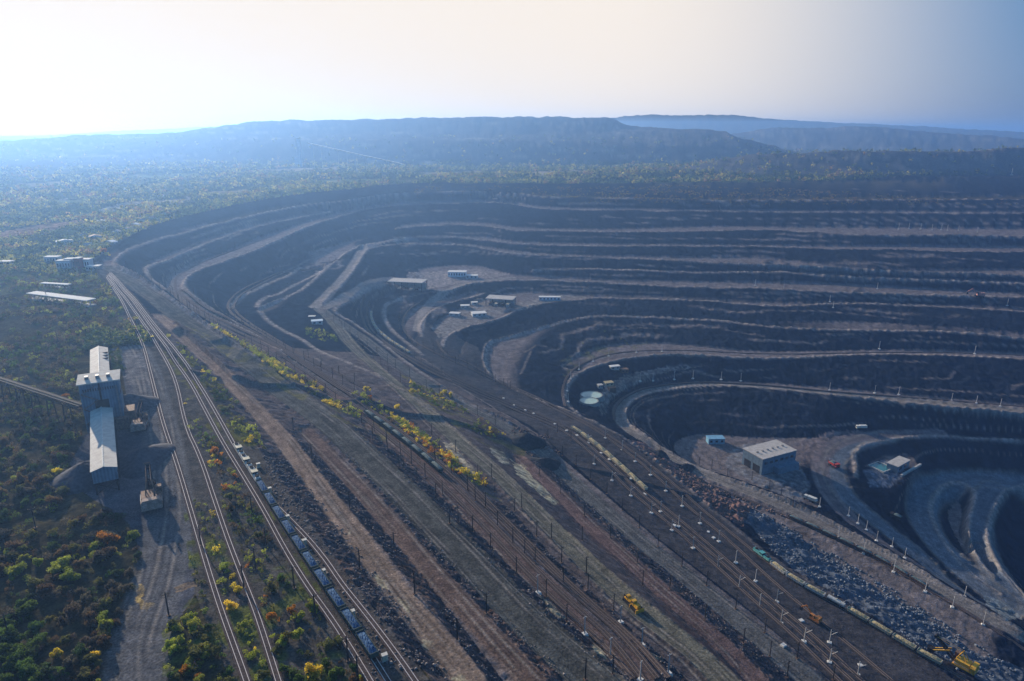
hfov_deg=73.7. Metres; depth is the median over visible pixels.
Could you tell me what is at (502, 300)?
open shed
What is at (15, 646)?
tree
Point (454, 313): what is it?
building
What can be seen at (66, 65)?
sky
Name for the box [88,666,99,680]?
tree
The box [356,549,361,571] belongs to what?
catenary mast
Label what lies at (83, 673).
tree
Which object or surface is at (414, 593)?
catenary mast
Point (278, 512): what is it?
ore wagon
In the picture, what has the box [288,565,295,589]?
catenary mast
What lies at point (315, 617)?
catenary mast
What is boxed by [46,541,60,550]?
tree
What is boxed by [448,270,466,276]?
building
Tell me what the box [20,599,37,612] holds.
tree
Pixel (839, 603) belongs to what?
tank wagon
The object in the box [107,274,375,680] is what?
railway track
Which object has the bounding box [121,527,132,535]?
tree
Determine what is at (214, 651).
tree
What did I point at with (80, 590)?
tree
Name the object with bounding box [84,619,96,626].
tree
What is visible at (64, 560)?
tree
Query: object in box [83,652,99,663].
tree
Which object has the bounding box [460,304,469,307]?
building
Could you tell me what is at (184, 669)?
tree
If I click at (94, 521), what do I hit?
tree
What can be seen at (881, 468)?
water basin
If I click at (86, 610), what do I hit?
tree
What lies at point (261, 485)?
ore wagon
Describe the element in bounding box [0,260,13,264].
town block
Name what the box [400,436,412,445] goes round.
ore wagon
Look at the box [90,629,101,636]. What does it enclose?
tree
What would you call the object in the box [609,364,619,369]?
store shed
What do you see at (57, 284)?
platform canopy
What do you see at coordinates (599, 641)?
railway track
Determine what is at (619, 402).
railway track
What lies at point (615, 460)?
ore wagon
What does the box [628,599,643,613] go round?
bulldozer
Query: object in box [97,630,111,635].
tree
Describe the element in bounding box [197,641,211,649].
tree
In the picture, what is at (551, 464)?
ore stockpile
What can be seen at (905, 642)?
ore wagon
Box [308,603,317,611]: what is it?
tree
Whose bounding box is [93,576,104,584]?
tree
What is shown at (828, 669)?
railway track
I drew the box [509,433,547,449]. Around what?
ore stockpile
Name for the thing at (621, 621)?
concrete mast
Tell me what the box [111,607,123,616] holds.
tree
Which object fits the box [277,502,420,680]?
railway track
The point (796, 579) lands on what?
ore wagon
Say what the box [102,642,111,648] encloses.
tree
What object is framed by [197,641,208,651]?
tree
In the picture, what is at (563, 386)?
railway track
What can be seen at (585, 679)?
catenary mast
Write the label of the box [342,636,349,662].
catenary mast
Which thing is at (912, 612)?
blasted boulders
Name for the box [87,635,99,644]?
tree
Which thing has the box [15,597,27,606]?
tree
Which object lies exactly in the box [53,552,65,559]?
tree
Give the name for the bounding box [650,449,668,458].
ore stockpile
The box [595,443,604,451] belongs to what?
ore wagon
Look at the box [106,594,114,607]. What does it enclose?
tree
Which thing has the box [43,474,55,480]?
tree
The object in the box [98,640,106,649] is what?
tree
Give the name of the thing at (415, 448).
ore wagon
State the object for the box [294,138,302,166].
shaft tower
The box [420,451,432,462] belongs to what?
ore wagon
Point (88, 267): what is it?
town block
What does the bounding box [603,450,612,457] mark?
ore wagon
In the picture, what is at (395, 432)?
ore wagon
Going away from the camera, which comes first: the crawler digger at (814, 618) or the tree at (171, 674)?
the tree at (171, 674)
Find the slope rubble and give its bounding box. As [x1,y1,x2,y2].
[263,424,786,680]
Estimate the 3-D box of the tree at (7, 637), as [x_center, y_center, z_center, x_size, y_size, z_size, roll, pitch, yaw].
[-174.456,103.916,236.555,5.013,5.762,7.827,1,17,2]
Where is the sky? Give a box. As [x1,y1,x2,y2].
[0,0,1023,131]
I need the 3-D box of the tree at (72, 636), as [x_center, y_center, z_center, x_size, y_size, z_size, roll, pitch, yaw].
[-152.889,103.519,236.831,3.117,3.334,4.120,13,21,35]
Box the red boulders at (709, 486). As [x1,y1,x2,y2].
[511,427,785,523]
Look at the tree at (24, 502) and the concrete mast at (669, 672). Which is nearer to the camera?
the concrete mast at (669, 672)
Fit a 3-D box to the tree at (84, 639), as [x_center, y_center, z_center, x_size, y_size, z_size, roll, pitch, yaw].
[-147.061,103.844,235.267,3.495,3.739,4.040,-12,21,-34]
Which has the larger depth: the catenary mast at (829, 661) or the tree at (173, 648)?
the catenary mast at (829, 661)
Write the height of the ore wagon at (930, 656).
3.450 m
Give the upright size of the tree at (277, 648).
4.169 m
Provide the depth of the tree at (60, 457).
363.19 m
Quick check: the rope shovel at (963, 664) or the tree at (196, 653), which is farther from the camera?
the rope shovel at (963, 664)
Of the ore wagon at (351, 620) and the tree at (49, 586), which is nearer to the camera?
the ore wagon at (351, 620)
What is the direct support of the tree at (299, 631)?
on the ground
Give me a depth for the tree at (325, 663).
224.52 m
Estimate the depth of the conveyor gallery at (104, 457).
350.90 m
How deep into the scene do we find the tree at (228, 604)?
252.53 m
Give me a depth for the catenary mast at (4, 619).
237.96 m
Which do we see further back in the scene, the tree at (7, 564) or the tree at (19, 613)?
the tree at (7, 564)
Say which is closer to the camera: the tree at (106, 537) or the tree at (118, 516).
the tree at (106, 537)
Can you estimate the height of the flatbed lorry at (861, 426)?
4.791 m
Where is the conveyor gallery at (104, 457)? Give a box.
[90,407,120,494]
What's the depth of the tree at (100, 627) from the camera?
239.91 m
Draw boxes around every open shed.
[387,278,426,292]
[485,295,515,306]
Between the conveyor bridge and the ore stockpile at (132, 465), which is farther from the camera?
the conveyor bridge
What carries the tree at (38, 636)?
on the ground
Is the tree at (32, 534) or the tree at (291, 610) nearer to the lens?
the tree at (291, 610)
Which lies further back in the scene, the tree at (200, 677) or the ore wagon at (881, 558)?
the ore wagon at (881, 558)
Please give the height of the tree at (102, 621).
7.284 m
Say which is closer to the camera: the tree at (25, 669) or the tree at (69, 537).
the tree at (25, 669)
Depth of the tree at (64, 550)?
283.53 m
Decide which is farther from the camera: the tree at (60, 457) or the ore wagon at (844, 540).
the ore wagon at (844, 540)
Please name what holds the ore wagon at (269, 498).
on the railway track at (383, 674)
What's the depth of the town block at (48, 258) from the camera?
906.06 m
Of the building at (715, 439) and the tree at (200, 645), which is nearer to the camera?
the tree at (200, 645)
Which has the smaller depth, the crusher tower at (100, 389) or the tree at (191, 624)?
the tree at (191, 624)
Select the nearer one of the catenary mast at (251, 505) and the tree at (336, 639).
the tree at (336, 639)
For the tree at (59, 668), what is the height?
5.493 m
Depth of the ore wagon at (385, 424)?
493.13 m
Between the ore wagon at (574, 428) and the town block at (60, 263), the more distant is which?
the town block at (60, 263)
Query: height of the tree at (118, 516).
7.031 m
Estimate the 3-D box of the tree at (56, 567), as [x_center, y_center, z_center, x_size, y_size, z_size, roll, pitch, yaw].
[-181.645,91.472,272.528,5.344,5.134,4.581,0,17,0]
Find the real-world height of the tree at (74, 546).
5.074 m
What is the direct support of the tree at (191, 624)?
on the ground
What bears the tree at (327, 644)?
on the ground
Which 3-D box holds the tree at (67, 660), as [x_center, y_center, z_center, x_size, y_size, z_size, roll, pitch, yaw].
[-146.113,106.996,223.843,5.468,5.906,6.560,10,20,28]
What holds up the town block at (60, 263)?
on the ground
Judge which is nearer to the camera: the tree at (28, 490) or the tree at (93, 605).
the tree at (93, 605)
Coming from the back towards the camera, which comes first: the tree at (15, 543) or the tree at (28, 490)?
the tree at (28, 490)
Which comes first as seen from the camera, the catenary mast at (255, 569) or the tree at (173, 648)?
the tree at (173, 648)
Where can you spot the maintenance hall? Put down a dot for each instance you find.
(776, 456)
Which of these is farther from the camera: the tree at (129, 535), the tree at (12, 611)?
the tree at (129, 535)
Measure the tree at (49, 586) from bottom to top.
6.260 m
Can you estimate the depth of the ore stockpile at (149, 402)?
433.42 m
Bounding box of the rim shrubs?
[414,184,1017,205]
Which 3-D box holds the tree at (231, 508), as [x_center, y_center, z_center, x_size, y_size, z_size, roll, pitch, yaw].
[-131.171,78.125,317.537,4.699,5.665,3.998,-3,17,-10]
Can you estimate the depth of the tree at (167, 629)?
240.05 m
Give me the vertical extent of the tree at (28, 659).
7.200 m
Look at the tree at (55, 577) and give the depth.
267.94 m
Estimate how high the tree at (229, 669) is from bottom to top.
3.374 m
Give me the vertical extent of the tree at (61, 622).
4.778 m
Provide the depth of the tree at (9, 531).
297.89 m
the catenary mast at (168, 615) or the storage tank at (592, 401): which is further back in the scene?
the storage tank at (592, 401)
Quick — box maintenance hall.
[742,439,798,474]
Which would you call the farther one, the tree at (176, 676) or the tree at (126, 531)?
the tree at (126, 531)
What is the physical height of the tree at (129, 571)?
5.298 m
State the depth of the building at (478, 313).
1055.86 m
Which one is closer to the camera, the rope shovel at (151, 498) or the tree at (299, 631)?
the tree at (299, 631)
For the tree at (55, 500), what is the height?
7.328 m
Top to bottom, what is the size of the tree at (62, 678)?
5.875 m
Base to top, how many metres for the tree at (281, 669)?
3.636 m
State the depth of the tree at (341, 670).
221.91 m
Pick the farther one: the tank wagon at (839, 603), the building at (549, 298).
the building at (549, 298)
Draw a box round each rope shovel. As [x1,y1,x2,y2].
[130,400,149,431]
[140,462,163,511]
[927,634,979,675]
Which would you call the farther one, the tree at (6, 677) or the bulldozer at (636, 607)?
the bulldozer at (636, 607)
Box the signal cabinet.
[381,651,388,662]
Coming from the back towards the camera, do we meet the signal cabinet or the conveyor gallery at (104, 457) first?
the conveyor gallery at (104, 457)
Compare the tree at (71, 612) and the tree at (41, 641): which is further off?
the tree at (71, 612)
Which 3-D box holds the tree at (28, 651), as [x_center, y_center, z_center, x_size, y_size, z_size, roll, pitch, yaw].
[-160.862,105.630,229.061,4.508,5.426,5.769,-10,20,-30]
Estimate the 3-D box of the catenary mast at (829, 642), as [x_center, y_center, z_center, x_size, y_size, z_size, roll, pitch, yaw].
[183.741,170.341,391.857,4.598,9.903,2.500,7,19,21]
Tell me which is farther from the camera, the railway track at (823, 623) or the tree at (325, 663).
the railway track at (823, 623)
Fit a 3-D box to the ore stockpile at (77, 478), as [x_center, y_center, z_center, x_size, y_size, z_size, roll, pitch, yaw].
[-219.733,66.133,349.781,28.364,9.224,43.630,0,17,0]
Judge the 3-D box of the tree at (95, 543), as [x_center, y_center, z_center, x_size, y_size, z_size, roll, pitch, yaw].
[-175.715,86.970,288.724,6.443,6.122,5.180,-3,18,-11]
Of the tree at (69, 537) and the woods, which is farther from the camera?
the woods
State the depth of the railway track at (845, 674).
498.19 m
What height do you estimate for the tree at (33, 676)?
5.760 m
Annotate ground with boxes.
[0,114,1023,680]
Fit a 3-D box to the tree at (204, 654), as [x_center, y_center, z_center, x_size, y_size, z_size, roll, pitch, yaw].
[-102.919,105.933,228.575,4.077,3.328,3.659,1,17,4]
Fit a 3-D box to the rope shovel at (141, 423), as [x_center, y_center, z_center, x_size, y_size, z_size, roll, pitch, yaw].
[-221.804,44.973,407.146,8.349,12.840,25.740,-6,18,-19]
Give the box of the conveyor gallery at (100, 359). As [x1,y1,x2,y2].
[90,346,111,372]
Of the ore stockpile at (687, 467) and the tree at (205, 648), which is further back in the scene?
the ore stockpile at (687, 467)
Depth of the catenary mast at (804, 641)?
387.01 m
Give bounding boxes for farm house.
[56,239,72,243]
[88,234,101,239]
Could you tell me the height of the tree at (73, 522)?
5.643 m
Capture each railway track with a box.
[105,277,251,680]
[106,275,283,680]
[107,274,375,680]
[109,272,393,680]
[166,288,636,678]
[173,291,647,680]
[174,236,271,328]
[178,291,660,679]
[181,289,671,677]
[226,259,363,386]
[232,258,370,387]
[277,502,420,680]
[360,294,842,680]
[366,301,854,680]
[370,305,865,680]
[401,299,894,680]
[436,340,968,680]
[561,350,1023,405]
[613,382,1023,419]
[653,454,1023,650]
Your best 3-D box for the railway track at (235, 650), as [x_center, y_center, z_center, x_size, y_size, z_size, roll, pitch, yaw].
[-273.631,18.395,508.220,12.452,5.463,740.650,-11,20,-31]
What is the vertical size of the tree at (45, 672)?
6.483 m
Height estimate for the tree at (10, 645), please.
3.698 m
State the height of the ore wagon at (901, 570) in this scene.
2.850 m
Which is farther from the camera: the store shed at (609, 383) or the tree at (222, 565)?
the store shed at (609, 383)
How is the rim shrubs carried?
on the ground
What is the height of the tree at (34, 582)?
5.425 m
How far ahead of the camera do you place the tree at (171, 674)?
220.25 m
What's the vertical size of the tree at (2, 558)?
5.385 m
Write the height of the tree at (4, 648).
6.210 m
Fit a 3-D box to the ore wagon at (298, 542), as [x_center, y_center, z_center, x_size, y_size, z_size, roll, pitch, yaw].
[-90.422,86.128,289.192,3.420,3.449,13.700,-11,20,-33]
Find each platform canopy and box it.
[26,291,95,306]
[40,282,70,287]
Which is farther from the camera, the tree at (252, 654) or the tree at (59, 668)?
the tree at (252, 654)
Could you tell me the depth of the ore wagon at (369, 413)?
514.48 m
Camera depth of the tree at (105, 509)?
316.14 m
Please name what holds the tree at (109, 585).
on the ground
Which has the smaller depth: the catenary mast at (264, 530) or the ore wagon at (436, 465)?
the catenary mast at (264, 530)
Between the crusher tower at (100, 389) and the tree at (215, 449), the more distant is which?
the crusher tower at (100, 389)
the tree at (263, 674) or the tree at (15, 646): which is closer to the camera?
the tree at (263, 674)
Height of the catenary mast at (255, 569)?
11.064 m
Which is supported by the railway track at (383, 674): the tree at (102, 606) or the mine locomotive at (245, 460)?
the mine locomotive at (245, 460)
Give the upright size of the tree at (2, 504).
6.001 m
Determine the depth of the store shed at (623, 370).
883.95 m
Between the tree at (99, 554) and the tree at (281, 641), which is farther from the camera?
the tree at (99, 554)
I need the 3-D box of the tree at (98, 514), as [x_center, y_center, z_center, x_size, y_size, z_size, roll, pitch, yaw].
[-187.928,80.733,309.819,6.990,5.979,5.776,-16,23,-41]
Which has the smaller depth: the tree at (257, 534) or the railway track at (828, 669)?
the tree at (257, 534)
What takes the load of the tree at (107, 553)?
on the ground
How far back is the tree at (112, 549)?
284.50 m
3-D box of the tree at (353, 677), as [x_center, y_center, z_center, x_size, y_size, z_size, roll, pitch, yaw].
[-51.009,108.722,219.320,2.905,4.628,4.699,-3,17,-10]
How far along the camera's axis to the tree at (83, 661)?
225.00 m
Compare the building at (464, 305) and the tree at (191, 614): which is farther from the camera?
the building at (464, 305)
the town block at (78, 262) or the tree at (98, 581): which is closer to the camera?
the tree at (98, 581)
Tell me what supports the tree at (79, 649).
on the ground
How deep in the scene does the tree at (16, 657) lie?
224.81 m
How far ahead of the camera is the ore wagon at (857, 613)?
426.27 m
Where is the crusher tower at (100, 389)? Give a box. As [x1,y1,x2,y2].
[76,369,136,432]
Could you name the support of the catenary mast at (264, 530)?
on the ground
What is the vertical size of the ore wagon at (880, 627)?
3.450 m
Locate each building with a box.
[311,319,322,324]
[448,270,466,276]
[449,311,460,315]
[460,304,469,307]
[465,274,477,278]
[471,311,486,316]
[539,296,560,300]
[706,435,724,443]
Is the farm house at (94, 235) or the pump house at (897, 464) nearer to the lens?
the pump house at (897, 464)
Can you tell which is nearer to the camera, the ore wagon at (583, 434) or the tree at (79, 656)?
the tree at (79, 656)
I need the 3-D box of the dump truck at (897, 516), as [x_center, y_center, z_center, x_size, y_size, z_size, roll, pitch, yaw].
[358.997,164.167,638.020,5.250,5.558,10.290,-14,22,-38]
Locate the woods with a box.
[0,133,1019,351]
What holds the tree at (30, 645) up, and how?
on the ground
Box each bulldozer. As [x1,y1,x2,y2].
[622,594,632,606]
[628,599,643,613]
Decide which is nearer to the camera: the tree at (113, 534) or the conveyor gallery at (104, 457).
the tree at (113, 534)
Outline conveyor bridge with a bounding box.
[0,376,81,421]
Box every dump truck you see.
[828,460,839,468]
[890,511,902,520]
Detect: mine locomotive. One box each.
[233,442,243,457]
[240,453,251,469]
[248,465,260,482]
[752,547,770,561]
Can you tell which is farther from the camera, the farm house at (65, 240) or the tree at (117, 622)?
the farm house at (65, 240)
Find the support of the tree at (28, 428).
on the ground
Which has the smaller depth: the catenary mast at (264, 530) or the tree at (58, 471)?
the catenary mast at (264, 530)
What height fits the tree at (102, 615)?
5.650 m
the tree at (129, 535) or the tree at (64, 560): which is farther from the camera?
the tree at (129, 535)
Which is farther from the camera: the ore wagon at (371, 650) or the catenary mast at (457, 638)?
the catenary mast at (457, 638)
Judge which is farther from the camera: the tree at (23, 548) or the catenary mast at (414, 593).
the tree at (23, 548)
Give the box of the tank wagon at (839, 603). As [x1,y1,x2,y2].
[827,595,845,607]
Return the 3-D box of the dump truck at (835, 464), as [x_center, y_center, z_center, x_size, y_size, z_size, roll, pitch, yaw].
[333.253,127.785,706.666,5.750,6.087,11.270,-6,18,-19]
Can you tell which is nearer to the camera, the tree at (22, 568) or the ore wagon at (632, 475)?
the tree at (22, 568)
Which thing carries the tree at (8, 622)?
on the ground
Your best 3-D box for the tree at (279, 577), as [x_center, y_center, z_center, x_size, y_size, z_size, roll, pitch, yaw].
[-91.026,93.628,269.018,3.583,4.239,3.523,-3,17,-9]
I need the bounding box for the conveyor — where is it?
[308,143,403,173]
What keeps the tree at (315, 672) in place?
on the ground
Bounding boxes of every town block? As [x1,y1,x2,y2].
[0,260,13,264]
[43,255,61,262]
[55,259,72,270]
[63,257,74,266]
[72,257,83,269]
[82,258,93,265]
[85,265,102,270]
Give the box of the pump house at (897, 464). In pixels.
[886,456,921,476]
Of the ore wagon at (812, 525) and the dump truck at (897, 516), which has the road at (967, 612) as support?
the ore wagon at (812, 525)
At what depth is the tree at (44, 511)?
316.38 m
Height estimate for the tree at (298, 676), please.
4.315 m
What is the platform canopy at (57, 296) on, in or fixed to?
on the ground
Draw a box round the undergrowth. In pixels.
[0,268,627,680]
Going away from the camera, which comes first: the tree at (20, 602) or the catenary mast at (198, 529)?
the tree at (20, 602)
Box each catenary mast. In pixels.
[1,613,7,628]
[27,507,37,528]
[161,592,170,616]
[195,525,202,545]
[237,565,245,588]
[247,496,253,516]
[250,547,257,570]
[261,526,267,546]
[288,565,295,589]
[310,594,317,619]
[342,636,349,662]
[352,655,360,680]
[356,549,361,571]
[411,572,416,594]
[453,618,458,639]
[483,592,488,613]
[583,657,588,680]
[611,654,615,675]
[801,627,811,643]
[827,629,836,643]
[827,649,837,663]
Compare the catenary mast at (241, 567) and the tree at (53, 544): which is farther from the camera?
the tree at (53, 544)
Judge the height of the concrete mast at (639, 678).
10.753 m
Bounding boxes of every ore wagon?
[256,479,268,494]
[263,491,276,507]
[271,504,285,521]
[280,518,295,536]
[290,533,306,553]
[301,549,318,570]
[312,567,331,589]
[325,586,345,610]
[340,606,361,633]
[355,629,378,658]
[364,409,374,417]
[373,415,384,423]
[382,421,393,430]
[391,428,402,438]
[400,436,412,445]
[410,443,422,453]
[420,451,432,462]
[430,460,442,471]
[571,425,580,432]
[580,431,588,438]
[588,437,597,444]
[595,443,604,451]
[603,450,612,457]
[611,457,620,464]
[619,464,629,472]
[627,471,638,480]
[636,479,647,489]
[770,560,786,573]
[785,571,804,585]
[788,514,803,522]
[804,521,820,529]
[804,583,825,596]
[821,528,837,537]
[838,536,855,545]
[847,606,869,621]
[855,544,873,554]
[869,619,892,635]
[873,553,891,564]
[891,563,909,575]
[892,633,916,649]
[909,574,928,586]
[917,647,942,664]
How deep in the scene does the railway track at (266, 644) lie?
302.86 m
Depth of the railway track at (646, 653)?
384.77 m
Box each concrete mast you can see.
[535,574,541,594]
[582,616,588,635]
[618,605,623,623]
[637,660,643,680]
[667,653,672,676]
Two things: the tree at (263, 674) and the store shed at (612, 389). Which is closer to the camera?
the tree at (263, 674)
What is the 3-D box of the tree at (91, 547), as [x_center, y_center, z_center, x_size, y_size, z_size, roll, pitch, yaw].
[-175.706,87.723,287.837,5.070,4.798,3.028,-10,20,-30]
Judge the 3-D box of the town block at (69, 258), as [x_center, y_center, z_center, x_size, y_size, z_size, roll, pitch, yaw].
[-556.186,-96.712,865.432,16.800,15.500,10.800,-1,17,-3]
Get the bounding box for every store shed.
[597,383,602,388]
[603,380,613,385]
[608,386,615,392]
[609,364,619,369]
[619,367,628,372]
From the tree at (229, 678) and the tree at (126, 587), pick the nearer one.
the tree at (229, 678)
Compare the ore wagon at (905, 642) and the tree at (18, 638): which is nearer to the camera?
the tree at (18, 638)
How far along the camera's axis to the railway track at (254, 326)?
773.72 m
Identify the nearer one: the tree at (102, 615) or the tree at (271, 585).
the tree at (102, 615)
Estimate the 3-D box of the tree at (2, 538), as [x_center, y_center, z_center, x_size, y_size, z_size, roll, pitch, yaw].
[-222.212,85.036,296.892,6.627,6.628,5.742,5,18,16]
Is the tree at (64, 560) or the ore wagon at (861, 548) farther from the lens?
the ore wagon at (861, 548)
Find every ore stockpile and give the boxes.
[48,460,101,494]
[117,443,175,478]
[123,394,160,415]
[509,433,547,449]
[529,457,560,470]
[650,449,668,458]
[676,463,694,472]
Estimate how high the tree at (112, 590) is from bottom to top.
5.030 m
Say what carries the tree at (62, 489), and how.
on the ground
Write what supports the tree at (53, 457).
on the ground
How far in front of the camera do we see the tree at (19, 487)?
331.06 m
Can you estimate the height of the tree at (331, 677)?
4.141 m
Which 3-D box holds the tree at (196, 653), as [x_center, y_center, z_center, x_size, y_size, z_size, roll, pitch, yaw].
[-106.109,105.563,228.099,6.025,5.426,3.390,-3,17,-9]
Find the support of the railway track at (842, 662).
on the ground
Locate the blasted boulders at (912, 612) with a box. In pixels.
[752,507,1016,678]
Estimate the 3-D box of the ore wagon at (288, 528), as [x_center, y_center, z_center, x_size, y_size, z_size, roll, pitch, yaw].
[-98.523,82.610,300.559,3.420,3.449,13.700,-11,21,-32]
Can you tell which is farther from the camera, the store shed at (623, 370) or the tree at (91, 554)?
the store shed at (623, 370)
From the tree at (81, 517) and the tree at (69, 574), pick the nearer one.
the tree at (69, 574)
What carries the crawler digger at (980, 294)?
on the ground
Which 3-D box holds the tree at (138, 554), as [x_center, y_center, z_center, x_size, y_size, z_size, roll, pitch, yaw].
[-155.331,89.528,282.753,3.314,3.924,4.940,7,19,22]
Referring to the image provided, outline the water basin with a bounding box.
[868,461,890,473]
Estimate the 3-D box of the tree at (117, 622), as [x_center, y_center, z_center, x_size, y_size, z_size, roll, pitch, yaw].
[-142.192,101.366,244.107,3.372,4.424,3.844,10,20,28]
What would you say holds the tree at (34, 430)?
on the ground
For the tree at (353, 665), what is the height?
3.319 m
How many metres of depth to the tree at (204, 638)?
235.93 m
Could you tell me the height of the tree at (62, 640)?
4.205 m
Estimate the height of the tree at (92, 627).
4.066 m
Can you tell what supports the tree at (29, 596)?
on the ground
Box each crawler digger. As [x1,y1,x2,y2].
[799,605,821,623]
[966,288,984,297]
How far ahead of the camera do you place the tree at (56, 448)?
372.81 m
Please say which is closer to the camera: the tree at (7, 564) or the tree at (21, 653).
the tree at (21, 653)
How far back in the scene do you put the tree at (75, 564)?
275.45 m
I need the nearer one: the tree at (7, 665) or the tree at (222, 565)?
the tree at (7, 665)
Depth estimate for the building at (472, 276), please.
1272.06 m
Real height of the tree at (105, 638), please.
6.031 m
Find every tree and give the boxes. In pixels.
[0,436,8,447]
[0,486,7,495]
[0,502,5,509]
[0,508,8,516]
[0,528,7,541]
[0,555,7,562]
[0,563,9,574]
[0,613,14,622]
[0,618,15,627]
[0,624,13,637]
[0,642,8,655]
[0,660,18,672]
[0,672,13,680]
[1,528,13,537]
[1,629,18,642]
[2,566,11,574]
[3,608,17,618]
[4,540,20,550]
[4,642,25,659]
[5,653,22,669]
[6,551,18,563]
[6,642,14,653]
[6,648,26,670]
[8,566,20,580]
[10,483,24,493]
[11,633,25,643]
[13,472,27,484]
[14,452,26,458]
[14,561,26,575]
[14,604,34,616]
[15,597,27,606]
[15,655,34,669]
[16,544,27,553]
[18,553,32,561]
[18,662,36,680]
[19,438,28,445]
[20,498,28,507]
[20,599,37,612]
[22,487,35,494]
[24,529,37,539]
[25,425,37,431]
[25,593,35,599]
[25,639,36,648]
[25,644,39,659]
[26,463,37,471]
[26,471,35,478]
[27,577,44,587]
[27,670,43,680]
[28,620,46,634]
[29,427,39,433]
[32,557,43,566]
[32,631,47,645]
[34,476,50,484]
[34,665,56,680]
[36,583,54,596]
[37,505,48,515]
[37,640,47,645]
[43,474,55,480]
[43,615,57,623]
[45,588,61,599]
[46,495,64,505]
[46,528,57,536]
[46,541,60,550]
[47,635,58,642]
[48,666,69,680]
[49,451,58,461]
[49,647,62,657]
[50,446,61,451]
[51,563,64,572]
[52,467,63,473]
[52,573,60,581]
[52,671,69,680]
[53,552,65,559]
[55,485,68,493]
[55,544,72,557]
[55,584,74,593]
[55,616,68,627]
[55,634,69,645]
[56,450,74,456]
[56,452,67,461]
[56,555,71,565]
[57,444,69,451]
[59,568,80,581]
[61,431,74,439]
[61,654,77,671]
[63,601,81,622]
[67,518,78,526]
[67,534,74,542]
[67,632,76,643]
[68,543,81,550]
[71,559,87,567]
[72,642,88,655]
[74,590,91,606]
[74,653,83,659]
[75,586,85,595]
[77,415,84,420]
[77,514,87,521]
[77,666,97,679]
[80,636,89,643]
[80,658,87,667]
[81,607,92,617]
[82,543,90,550]
[83,611,97,622]
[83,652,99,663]
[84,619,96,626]
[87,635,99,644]
[88,515,100,525]
[88,540,104,551]
[88,544,101,551]
[88,550,94,557]
[88,602,98,611]
[88,624,95,633]
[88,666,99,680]
[89,511,105,520]
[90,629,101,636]
[91,549,105,564]
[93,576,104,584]
[94,597,111,612]
[95,610,108,623]
[95,622,112,631]
[96,634,110,645]
[97,530,119,543]
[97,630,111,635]
[98,512,107,520]
[98,594,115,605]
[98,618,113,631]
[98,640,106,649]
[100,507,111,514]
[101,548,112,557]
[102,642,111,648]
[104,530,119,540]
[104,579,121,589]
[105,546,116,553]
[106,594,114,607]
[107,512,126,522]
[107,587,118,596]
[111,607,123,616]
[111,618,121,629]
[112,568,124,576]
[117,583,131,592]
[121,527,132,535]
[124,530,139,540]
[124,566,134,577]
[132,551,141,560]
[161,637,176,651]
[165,623,173,632]
[166,671,174,677]
[168,619,178,631]
[168,643,181,654]
[171,622,183,631]
[171,673,179,680]
[174,635,184,644]
[179,663,188,674]
[180,613,189,625]
[184,648,203,659]
[184,659,195,668]
[185,655,193,662]
[185,664,198,675]
[186,616,200,633]
[188,611,196,619]
[193,673,204,680]
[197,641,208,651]
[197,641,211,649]
[200,634,209,640]
[200,650,210,659]
[203,624,211,631]
[207,645,221,655]
[210,446,218,452]
[219,561,228,569]
[222,666,234,676]
[223,492,232,499]
[223,599,237,609]
[223,676,235,680]
[225,502,234,511]
[233,585,242,591]
[239,619,248,628]
[244,650,255,659]
[251,531,262,537]
[257,669,270,678]
[263,580,276,592]
[265,612,276,619]
[270,642,283,653]
[276,574,285,582]
[276,634,287,646]
[278,663,289,671]
[279,630,292,641]
[287,604,297,614]
[289,667,297,680]
[290,627,303,640]
[293,673,303,680]
[296,610,304,622]
[301,672,313,680]
[304,662,323,680]
[305,599,318,608]
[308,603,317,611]
[321,638,332,651]
[321,657,330,672]
[326,672,336,680]
[328,666,338,677]
[331,635,342,644]
[337,667,345,674]
[348,672,357,680]
[349,663,355,672]
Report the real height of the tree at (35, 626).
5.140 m
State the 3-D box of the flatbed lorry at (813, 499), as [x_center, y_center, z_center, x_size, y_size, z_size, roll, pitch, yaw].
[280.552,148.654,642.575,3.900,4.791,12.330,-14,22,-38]
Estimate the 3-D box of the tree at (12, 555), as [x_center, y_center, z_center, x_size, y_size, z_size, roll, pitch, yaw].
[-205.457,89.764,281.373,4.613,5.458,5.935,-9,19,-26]
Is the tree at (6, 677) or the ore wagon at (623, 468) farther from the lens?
the ore wagon at (623, 468)
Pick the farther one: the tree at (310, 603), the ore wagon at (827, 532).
the ore wagon at (827, 532)
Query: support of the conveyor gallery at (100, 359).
on the ground
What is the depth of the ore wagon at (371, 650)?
231.28 m
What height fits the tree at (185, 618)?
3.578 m
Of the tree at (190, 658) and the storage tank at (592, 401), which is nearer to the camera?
the tree at (190, 658)
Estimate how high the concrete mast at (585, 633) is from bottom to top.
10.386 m
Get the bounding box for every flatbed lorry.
[803,494,816,502]
[855,424,866,428]
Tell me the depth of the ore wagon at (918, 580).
496.90 m
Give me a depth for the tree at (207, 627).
239.73 m
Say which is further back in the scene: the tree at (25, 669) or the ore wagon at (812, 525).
the ore wagon at (812, 525)
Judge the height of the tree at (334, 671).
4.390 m
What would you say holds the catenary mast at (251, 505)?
on the ground
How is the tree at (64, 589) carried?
on the ground
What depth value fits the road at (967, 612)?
515.76 m
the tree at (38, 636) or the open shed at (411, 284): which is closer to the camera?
the tree at (38, 636)
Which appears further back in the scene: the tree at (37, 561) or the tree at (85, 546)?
the tree at (85, 546)

